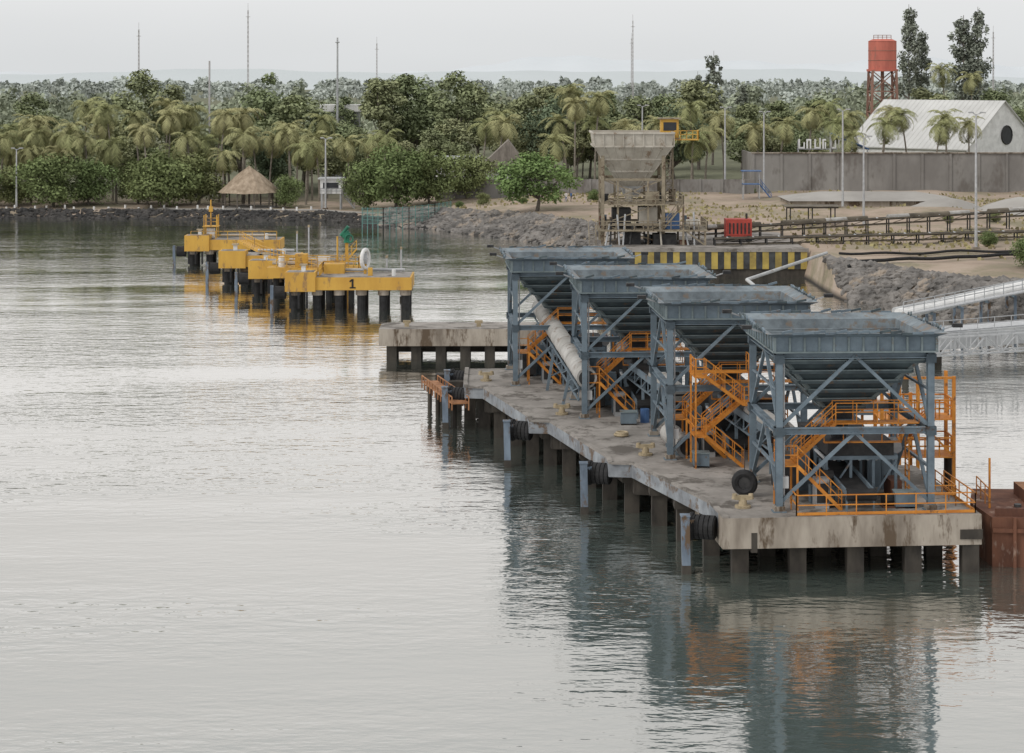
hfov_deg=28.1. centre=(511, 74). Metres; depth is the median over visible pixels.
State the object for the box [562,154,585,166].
broadleaf tree
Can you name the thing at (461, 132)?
broadleaf tree
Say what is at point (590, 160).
coconut palm
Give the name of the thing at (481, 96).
broadleaf tree
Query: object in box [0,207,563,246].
shoreline rocks
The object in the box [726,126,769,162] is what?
broadleaf tree
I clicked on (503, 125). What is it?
coconut palm
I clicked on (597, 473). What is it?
rubber fender
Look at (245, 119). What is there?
coconut palm
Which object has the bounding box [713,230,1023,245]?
belt conveyor
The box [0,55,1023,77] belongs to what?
distant hills
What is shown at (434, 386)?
steel gangway
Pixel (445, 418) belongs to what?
fender pile
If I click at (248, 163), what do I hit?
broadleaf tree
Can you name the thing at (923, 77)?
casuarina tree
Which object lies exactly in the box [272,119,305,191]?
coconut palm
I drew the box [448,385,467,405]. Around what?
rubber fender
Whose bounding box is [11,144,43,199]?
coconut palm
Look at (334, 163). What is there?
broadleaf tree
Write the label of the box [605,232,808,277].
quay wall
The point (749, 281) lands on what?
white pipe
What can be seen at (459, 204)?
dry shrub
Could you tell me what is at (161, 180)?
shore tree
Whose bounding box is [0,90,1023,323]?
ground
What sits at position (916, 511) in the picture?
safety railing
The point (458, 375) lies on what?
rubber fender
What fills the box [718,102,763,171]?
broadleaf tree
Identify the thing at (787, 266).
white pipe
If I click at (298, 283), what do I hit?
mooring dolphin
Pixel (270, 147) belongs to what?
coconut palm
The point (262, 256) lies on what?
catwalk
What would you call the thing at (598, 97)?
coconut palm
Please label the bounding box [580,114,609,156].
coconut palm
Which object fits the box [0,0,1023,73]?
sky
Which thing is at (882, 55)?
water tower
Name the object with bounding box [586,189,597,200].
dry shrub
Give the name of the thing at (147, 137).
coconut palm
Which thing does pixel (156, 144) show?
broadleaf tree
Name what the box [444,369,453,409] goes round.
fender pile
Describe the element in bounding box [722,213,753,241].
diesel generator
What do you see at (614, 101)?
broadleaf tree
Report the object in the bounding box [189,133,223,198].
coconut palm
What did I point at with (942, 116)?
coconut palm
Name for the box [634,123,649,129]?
broadleaf tree
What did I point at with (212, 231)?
navigation light tower
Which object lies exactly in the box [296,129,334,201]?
coconut palm
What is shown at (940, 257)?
rubber hose
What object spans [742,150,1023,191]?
perimeter wall
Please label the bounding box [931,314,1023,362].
access girder bridge
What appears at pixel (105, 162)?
coconut palm
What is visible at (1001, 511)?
rusty barge
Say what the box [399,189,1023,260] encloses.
dry grass
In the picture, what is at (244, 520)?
water
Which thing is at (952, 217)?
dry shrub
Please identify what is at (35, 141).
coconut palm
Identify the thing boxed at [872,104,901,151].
coconut palm
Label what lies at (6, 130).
coconut palm
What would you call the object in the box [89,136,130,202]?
coconut palm
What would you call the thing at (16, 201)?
street lamp
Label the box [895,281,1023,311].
white pipe
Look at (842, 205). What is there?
street lamp
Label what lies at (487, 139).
coconut palm
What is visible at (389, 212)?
fence
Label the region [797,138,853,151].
letter sign
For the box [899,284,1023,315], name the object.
white pipe
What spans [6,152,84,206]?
shore tree
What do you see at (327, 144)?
coconut palm
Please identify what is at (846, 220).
belt conveyor
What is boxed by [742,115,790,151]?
broadleaf tree
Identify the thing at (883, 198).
aggregate stockpile
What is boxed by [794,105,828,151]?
coconut palm
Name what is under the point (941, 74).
coconut palm
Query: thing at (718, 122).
coconut palm
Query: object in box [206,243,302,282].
mooring dolphin
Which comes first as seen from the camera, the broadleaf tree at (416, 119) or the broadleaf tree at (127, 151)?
the broadleaf tree at (127, 151)
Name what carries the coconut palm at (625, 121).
on the ground at (818, 273)
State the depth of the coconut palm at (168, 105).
400.43 m
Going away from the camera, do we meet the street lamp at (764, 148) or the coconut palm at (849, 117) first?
the street lamp at (764, 148)
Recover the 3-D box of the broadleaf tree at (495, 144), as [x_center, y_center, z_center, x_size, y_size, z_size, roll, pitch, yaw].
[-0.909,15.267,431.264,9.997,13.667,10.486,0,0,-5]
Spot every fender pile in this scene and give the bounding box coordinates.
[441,386,451,428]
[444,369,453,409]
[503,419,514,466]
[579,461,591,514]
[680,513,693,574]
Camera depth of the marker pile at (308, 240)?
261.91 m
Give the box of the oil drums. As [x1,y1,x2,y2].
[640,408,648,422]
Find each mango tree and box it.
[246,130,295,198]
[513,93,586,178]
[643,104,709,178]
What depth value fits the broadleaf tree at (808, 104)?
457.37 m
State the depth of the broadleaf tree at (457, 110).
434.94 m
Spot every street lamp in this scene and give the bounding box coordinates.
[11,148,22,207]
[320,137,331,208]
[637,105,648,129]
[720,107,731,178]
[759,111,770,192]
[837,109,850,207]
[857,136,871,227]
[968,112,985,248]
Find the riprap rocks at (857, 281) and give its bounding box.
[377,206,1023,324]
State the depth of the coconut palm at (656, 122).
393.04 m
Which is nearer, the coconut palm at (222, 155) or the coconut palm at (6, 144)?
the coconut palm at (222, 155)
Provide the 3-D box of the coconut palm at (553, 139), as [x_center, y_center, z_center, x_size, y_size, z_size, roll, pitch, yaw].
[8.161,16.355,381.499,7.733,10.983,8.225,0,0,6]
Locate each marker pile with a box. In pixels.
[296,231,297,251]
[308,225,309,256]
[400,247,401,300]
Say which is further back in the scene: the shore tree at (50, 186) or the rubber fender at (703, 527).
the shore tree at (50, 186)
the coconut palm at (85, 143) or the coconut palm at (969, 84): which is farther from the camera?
the coconut palm at (969, 84)
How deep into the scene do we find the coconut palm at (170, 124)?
386.59 m
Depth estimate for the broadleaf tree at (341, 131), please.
426.84 m
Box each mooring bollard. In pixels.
[478,371,493,381]
[553,403,570,414]
[636,442,654,455]
[732,493,753,508]
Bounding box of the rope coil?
[614,430,628,436]
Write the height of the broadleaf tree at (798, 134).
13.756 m
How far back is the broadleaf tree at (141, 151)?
413.07 m
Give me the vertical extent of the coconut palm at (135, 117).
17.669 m
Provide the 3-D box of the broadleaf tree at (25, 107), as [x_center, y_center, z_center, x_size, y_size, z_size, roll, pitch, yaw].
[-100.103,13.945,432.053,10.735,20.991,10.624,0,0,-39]
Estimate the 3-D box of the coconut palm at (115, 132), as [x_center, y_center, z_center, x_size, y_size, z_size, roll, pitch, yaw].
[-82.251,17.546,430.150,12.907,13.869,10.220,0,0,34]
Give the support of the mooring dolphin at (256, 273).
in the water
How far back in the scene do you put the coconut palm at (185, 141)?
383.24 m
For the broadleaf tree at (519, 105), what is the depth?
436.00 m
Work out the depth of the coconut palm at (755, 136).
387.62 m
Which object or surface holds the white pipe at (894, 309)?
on the pipe trestle
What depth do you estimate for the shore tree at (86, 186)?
377.04 m
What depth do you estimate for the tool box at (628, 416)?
131.50 m
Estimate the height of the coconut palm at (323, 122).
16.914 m
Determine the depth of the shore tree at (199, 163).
376.50 m
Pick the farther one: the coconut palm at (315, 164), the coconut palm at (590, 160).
the coconut palm at (590, 160)
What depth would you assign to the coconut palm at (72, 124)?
383.87 m
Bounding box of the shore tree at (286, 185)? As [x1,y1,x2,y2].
[272,174,306,207]
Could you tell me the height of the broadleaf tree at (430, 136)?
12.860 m
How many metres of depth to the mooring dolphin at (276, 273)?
234.00 m
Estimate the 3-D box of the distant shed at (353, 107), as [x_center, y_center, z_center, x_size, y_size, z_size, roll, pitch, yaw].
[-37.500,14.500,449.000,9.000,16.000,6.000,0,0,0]
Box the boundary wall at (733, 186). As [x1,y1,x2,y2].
[436,179,753,199]
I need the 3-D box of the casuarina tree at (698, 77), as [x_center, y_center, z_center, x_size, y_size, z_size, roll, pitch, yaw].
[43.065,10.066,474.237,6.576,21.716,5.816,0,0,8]
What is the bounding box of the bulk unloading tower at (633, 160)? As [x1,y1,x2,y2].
[588,118,707,244]
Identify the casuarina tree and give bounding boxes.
[694,75,702,100]
[701,55,727,164]
[732,84,752,158]
[897,7,921,99]
[910,31,932,99]
[944,15,976,99]
[960,42,984,99]
[967,8,994,99]
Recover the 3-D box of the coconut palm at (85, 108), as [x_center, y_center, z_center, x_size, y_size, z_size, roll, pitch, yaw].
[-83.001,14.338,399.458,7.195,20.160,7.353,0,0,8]
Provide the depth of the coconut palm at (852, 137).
384.29 m
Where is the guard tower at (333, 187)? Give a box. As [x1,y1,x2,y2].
[318,177,354,209]
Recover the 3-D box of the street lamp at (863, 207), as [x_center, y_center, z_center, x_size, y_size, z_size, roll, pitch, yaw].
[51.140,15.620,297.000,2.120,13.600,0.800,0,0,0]
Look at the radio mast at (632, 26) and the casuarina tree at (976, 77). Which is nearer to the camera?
the casuarina tree at (976, 77)
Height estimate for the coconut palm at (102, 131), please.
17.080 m
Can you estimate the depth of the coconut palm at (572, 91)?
399.56 m
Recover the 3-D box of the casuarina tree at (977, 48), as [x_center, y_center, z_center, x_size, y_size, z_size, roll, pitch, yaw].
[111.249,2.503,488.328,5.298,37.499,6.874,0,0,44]
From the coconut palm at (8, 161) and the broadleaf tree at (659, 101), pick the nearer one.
the coconut palm at (8, 161)
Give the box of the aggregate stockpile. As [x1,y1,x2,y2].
[910,197,1023,214]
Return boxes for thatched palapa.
[219,166,277,208]
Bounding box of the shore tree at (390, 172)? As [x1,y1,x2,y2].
[352,142,432,206]
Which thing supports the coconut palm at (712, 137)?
on the ground at (818, 273)
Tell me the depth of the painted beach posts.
368.73 m
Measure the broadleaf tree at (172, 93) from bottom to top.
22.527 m
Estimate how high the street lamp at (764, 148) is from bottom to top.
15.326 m
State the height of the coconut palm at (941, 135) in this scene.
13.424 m
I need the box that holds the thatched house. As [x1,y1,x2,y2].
[486,139,521,178]
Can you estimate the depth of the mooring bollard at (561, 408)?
135.56 m
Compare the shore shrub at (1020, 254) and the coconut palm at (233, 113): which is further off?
the coconut palm at (233, 113)
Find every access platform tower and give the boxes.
[818,388,900,464]
[873,371,955,491]
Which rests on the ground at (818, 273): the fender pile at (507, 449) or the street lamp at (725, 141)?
the street lamp at (725, 141)
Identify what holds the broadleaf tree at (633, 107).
on the ground at (818, 273)
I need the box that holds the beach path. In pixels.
[158,207,374,213]
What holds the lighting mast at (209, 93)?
on the ground at (818, 273)
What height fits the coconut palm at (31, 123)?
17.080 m
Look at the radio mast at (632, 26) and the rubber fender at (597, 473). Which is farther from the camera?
the radio mast at (632, 26)
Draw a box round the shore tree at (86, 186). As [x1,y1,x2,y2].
[68,157,123,204]
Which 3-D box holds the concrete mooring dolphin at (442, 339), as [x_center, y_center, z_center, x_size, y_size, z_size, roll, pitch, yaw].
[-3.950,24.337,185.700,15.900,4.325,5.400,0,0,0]
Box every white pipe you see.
[745,278,753,284]
[748,251,827,279]
[892,280,1023,311]
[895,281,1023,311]
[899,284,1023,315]
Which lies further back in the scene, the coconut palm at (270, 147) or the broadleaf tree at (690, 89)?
the broadleaf tree at (690, 89)
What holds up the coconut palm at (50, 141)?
on the ground at (818, 273)
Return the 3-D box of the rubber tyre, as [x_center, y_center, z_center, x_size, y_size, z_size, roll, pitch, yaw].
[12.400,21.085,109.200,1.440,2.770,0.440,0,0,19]
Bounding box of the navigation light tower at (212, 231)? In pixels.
[190,200,276,239]
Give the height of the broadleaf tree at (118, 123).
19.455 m
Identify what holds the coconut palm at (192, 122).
on the ground at (818, 273)
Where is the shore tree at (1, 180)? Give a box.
[0,170,6,190]
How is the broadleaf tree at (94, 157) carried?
on the ground at (818, 273)
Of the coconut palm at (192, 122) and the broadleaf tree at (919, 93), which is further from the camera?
the broadleaf tree at (919, 93)
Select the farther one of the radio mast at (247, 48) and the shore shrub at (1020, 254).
the radio mast at (247, 48)
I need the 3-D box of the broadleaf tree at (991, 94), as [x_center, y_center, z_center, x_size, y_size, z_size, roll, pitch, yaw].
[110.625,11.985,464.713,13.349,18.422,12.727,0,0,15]
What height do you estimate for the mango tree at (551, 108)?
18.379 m
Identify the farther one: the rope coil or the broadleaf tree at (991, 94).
the broadleaf tree at (991, 94)
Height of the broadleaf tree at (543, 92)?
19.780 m
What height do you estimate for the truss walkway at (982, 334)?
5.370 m
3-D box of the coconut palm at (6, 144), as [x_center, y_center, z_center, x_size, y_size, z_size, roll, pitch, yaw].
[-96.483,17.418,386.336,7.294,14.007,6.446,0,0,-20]
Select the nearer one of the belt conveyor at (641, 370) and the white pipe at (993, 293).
the belt conveyor at (641, 370)
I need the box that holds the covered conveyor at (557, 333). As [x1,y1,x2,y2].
[532,300,596,406]
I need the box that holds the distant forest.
[0,74,1023,104]
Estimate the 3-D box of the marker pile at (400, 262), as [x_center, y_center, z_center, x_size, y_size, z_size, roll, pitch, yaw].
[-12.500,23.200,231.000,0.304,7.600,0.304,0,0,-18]
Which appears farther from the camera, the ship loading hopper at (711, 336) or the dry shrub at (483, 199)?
the dry shrub at (483, 199)
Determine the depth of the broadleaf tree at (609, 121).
409.62 m
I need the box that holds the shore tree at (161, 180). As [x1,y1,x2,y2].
[117,145,209,206]
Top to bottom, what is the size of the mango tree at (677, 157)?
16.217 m
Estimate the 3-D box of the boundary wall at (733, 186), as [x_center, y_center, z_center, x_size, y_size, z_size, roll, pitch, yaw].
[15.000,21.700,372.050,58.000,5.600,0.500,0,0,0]
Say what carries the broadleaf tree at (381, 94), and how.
on the ground at (818, 273)
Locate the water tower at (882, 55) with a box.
[866,35,898,119]
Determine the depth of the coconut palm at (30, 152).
384.43 m
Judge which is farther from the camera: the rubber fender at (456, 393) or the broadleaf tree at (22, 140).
the broadleaf tree at (22, 140)
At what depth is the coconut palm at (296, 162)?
386.72 m
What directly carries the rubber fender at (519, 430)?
attached to the concrete pier
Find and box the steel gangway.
[421,375,468,426]
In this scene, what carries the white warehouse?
on the ground at (818, 273)
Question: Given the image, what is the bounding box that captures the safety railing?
[791,470,975,515]
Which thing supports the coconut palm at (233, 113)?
on the ground at (818, 273)
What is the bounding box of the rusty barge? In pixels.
[970,458,1023,567]
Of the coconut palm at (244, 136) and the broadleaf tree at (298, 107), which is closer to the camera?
the coconut palm at (244, 136)
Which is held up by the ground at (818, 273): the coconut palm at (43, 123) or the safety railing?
the coconut palm at (43, 123)
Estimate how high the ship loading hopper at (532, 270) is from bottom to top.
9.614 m
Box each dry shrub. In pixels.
[455,201,463,206]
[476,192,489,204]
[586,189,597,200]
[942,216,953,223]
[978,230,998,245]
[988,213,1000,221]
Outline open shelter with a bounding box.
[782,204,840,226]
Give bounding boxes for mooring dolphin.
[173,229,283,264]
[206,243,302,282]
[234,253,315,294]
[270,264,413,309]
[379,320,539,358]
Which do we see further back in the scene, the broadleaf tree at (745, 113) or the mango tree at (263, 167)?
the broadleaf tree at (745, 113)
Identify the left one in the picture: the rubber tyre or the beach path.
the beach path
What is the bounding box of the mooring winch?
[319,240,372,275]
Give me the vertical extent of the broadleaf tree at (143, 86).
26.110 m
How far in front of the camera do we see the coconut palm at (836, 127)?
387.13 m
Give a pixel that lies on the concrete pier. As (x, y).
(684, 485)
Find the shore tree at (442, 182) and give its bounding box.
[405,147,470,203]
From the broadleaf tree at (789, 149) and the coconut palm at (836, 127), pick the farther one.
the broadleaf tree at (789, 149)
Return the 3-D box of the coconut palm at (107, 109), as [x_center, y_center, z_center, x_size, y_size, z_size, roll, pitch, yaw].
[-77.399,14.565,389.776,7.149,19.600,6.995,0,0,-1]
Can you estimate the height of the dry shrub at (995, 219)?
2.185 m
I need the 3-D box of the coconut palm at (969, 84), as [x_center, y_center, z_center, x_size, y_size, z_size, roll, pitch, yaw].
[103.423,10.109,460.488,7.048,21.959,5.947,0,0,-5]
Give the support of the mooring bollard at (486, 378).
on the concrete pier
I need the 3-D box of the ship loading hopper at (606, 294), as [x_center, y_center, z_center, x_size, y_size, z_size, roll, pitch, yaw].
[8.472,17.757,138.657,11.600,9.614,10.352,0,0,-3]
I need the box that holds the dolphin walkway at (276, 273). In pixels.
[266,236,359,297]
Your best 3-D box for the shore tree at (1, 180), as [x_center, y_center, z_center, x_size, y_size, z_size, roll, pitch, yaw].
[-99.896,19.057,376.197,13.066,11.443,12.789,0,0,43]
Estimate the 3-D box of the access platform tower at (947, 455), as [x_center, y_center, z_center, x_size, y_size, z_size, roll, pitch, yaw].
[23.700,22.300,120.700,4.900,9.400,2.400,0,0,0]
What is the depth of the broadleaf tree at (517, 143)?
403.78 m
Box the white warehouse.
[850,99,1023,151]
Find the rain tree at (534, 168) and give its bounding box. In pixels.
[486,151,583,210]
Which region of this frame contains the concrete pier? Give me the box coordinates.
[435,367,982,572]
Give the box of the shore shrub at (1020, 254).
[1008,236,1023,265]
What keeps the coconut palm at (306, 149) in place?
on the ground at (818, 273)
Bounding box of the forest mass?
[0,80,1023,145]
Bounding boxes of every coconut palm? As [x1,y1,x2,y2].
[0,123,21,189]
[0,130,18,158]
[1,146,22,167]
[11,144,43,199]
[13,113,48,199]
[15,142,50,202]
[18,126,52,160]
[25,114,58,200]
[39,145,78,203]
[40,130,63,156]
[51,126,92,181]
[55,119,90,200]
[68,97,102,161]
[71,132,99,162]
[83,113,117,197]
[88,100,123,200]
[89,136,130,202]
[90,145,121,199]
[116,109,151,162]
[123,121,159,204]
[149,97,183,157]
[154,109,191,199]
[155,143,189,199]
[170,130,201,202]
[172,104,210,198]
[183,123,213,160]
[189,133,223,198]
[202,113,239,197]
[204,108,242,202]
[207,147,243,205]
[222,126,263,203]
[230,107,265,199]
[236,129,266,199]
[256,130,286,181]
[269,122,304,202]
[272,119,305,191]
[282,138,308,200]
[284,139,323,204]
[291,136,332,199]
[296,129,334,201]
[299,142,330,199]
[305,113,338,197]
[329,134,365,203]
[354,133,387,194]
[366,129,404,200]
[466,117,499,160]
[482,107,515,136]
[483,114,522,145]
[536,133,574,176]
[538,113,573,169]
[552,83,587,164]
[561,97,595,176]
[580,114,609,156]
[584,90,616,178]
[610,122,646,129]
[612,118,639,129]
[638,115,667,129]
[658,115,695,178]
[671,98,707,178]
[675,131,710,178]
[694,125,729,178]
[701,109,735,178]
[734,121,775,151]
[770,116,807,151]
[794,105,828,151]
[809,98,845,151]
[817,116,857,151]
[831,128,867,151]
[834,109,867,146]
[867,116,902,151]
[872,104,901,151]
[886,107,917,151]
[924,119,960,151]
[925,63,957,95]
[928,108,961,151]
[954,116,984,151]
[955,71,985,99]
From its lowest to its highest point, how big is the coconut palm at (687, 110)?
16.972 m
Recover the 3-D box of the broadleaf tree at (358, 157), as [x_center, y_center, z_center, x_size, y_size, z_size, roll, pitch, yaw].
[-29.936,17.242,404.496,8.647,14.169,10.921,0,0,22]
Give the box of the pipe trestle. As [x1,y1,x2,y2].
[903,279,1023,325]
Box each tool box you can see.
[620,410,636,424]
[692,450,709,467]
[892,489,917,508]
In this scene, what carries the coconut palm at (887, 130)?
on the ground at (818, 273)
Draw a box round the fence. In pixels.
[362,201,450,230]
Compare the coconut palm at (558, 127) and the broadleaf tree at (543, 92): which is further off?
the broadleaf tree at (543, 92)
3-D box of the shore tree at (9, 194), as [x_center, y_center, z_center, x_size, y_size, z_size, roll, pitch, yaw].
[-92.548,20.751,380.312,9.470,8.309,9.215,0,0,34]
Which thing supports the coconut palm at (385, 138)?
on the ground at (818, 273)
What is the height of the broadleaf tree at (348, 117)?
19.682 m
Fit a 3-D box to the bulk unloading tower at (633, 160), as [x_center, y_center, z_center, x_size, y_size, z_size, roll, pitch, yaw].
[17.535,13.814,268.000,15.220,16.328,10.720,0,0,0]
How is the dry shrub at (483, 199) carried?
on the ground at (818, 273)
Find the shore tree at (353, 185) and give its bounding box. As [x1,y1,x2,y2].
[336,158,378,209]
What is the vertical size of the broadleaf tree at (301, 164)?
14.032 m
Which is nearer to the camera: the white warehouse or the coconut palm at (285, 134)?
the coconut palm at (285, 134)
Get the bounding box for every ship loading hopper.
[487,244,647,385]
[549,261,730,418]
[626,281,832,468]
[722,308,962,512]
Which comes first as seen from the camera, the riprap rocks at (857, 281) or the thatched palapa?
the riprap rocks at (857, 281)
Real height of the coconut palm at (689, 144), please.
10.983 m
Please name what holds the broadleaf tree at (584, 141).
on the ground at (818, 273)
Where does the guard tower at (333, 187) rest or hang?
on the ground at (818, 273)
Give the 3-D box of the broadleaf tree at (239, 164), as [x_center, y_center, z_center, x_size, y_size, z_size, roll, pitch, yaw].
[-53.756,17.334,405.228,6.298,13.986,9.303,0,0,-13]
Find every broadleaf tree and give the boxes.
[0,130,42,171]
[7,91,61,146]
[41,132,60,176]
[67,144,98,177]
[87,98,120,145]
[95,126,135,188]
[96,128,155,173]
[110,69,165,140]
[124,146,155,168]
[129,119,160,152]
[152,83,199,147]
[153,141,187,164]
[198,125,250,185]
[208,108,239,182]
[225,129,252,194]
[235,72,296,176]
[246,128,287,168]
[253,94,346,187]
[287,128,322,192]
[314,126,346,176]
[325,97,359,183]
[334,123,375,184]
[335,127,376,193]
[335,152,355,188]
[357,77,407,144]
[385,73,439,152]
[391,140,416,164]
[417,127,465,155]
[420,118,481,155]
[423,70,484,140]
[433,120,470,153]
[453,82,498,171]
[481,93,543,138]
[486,116,530,153]
[492,134,513,150]
[510,111,549,163]
[530,85,556,126]
[543,84,592,169]
[562,120,591,177]
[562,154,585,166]
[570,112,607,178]
[579,117,619,164]
[589,92,620,168]
[604,95,663,128]
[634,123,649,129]
[647,93,681,167]
[661,79,727,169]
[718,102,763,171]
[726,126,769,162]
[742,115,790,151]
[755,100,794,136]
[769,135,796,151]
[775,112,823,151]
[795,97,833,135]
[802,129,821,151]
[803,136,833,151]
[910,86,948,99]
[980,87,1023,120]
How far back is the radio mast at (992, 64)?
1000.18 m
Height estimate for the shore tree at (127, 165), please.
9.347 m
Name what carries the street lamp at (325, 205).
on the ground at (818, 273)
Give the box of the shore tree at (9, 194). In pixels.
[0,164,35,204]
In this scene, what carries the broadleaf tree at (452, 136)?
on the ground at (818, 273)
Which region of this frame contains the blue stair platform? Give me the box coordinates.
[741,170,770,199]
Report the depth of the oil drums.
132.35 m
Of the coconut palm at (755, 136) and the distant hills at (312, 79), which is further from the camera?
the distant hills at (312, 79)
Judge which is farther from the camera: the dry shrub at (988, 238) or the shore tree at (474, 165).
the shore tree at (474, 165)
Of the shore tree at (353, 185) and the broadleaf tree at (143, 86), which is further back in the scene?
the broadleaf tree at (143, 86)
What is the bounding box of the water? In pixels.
[0,218,1023,752]
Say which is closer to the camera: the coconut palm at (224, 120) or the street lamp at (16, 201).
the street lamp at (16, 201)
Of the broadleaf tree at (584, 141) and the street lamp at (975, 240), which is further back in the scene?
the broadleaf tree at (584, 141)
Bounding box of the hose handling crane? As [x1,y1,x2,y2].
[332,225,367,294]
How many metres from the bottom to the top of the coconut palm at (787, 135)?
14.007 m
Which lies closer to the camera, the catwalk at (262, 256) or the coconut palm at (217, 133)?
the catwalk at (262, 256)
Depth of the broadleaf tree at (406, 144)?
415.34 m
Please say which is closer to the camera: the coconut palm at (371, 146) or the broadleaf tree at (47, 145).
the coconut palm at (371, 146)
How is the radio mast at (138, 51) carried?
on the ground at (818, 273)
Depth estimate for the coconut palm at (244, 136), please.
380.72 m
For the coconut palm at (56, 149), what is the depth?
381.32 m
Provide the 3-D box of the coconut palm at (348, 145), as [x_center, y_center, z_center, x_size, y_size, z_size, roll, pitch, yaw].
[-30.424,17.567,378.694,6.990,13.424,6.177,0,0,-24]
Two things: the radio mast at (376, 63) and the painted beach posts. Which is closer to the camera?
the painted beach posts
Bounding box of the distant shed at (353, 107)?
[319,104,361,177]
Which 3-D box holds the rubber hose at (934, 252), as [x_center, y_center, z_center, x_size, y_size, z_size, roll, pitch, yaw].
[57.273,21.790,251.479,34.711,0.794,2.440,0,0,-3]
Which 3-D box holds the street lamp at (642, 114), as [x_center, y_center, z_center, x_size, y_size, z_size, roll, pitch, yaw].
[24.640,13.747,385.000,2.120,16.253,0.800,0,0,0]
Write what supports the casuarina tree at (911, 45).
on the ground at (818, 273)
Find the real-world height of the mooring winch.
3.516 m
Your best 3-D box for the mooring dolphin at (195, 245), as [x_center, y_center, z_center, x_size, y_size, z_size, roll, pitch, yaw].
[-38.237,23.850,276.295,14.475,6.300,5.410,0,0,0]
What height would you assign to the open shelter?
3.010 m
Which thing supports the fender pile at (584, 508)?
in the water
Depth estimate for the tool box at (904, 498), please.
106.20 m
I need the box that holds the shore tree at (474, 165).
[449,151,499,197]
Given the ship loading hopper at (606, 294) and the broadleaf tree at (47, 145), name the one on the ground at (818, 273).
the broadleaf tree at (47, 145)
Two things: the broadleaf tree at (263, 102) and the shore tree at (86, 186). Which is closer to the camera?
the shore tree at (86, 186)
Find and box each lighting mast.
[209,61,209,161]
[335,38,339,176]
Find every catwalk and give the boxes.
[238,232,265,251]
[258,245,285,284]
[281,254,318,271]
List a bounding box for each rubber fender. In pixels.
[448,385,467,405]
[450,369,463,379]
[510,419,532,440]
[587,460,612,484]
[690,512,716,540]
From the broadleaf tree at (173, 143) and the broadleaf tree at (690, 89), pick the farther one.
the broadleaf tree at (690, 89)
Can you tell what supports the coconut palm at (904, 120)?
on the ground at (818, 273)
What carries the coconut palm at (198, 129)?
on the ground at (818, 273)
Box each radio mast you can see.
[138,29,139,95]
[247,10,248,93]
[376,43,377,77]
[631,21,634,98]
[992,32,993,89]
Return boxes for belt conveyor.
[627,361,689,407]
[692,207,1023,239]
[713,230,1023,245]
[718,394,793,473]
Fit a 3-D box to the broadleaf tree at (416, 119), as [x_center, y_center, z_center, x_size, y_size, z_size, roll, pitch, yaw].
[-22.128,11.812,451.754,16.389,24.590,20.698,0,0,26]
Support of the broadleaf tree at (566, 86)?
on the ground at (818, 273)
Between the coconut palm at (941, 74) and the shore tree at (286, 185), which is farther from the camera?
the coconut palm at (941, 74)
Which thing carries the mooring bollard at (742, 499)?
on the concrete pier
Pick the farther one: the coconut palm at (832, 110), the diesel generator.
the coconut palm at (832, 110)
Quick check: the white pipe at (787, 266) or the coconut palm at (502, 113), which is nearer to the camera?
the white pipe at (787, 266)
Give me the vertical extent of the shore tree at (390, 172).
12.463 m
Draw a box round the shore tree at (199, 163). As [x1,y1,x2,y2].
[169,153,231,203]
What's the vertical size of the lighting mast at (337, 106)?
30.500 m
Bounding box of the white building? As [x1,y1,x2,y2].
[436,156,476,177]
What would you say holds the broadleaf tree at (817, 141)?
on the ground at (818, 273)
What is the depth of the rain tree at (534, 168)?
330.98 m
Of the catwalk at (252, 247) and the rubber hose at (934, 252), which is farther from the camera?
the catwalk at (252, 247)
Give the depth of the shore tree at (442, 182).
362.55 m
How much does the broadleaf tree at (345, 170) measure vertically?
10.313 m
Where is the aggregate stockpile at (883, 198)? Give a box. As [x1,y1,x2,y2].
[778,191,946,206]
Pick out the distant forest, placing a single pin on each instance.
(789, 91)
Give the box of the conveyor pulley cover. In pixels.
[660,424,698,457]
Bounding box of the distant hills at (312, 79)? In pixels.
[0,69,1023,89]
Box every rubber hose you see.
[839,249,1019,254]
[847,252,1014,267]
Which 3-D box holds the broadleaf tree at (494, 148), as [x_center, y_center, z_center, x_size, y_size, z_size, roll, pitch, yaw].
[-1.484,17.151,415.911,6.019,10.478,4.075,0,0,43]
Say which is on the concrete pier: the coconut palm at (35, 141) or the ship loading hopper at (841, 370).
the ship loading hopper at (841, 370)
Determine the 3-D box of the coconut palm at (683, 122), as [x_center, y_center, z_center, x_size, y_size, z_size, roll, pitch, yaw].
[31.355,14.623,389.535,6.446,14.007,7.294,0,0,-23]
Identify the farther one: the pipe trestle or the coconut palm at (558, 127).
the coconut palm at (558, 127)
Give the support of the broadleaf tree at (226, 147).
on the ground at (818, 273)
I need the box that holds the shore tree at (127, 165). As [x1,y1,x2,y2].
[107,157,157,202]
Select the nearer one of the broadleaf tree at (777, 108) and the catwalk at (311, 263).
the catwalk at (311, 263)
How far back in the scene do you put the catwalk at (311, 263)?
233.26 m
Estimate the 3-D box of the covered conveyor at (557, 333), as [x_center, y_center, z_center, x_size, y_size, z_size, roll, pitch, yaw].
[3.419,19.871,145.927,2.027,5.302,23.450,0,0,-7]
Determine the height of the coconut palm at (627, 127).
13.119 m
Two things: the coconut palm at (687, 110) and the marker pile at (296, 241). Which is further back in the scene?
the coconut palm at (687, 110)
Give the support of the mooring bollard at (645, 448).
on the concrete pier
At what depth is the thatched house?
378.10 m
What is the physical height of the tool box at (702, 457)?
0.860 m
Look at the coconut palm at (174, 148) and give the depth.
393.72 m
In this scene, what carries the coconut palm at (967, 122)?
on the ground at (818, 273)
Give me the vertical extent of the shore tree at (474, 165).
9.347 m
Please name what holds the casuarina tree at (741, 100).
on the ground at (818, 273)
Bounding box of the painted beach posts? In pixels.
[5,205,311,210]
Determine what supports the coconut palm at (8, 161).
on the ground at (818, 273)

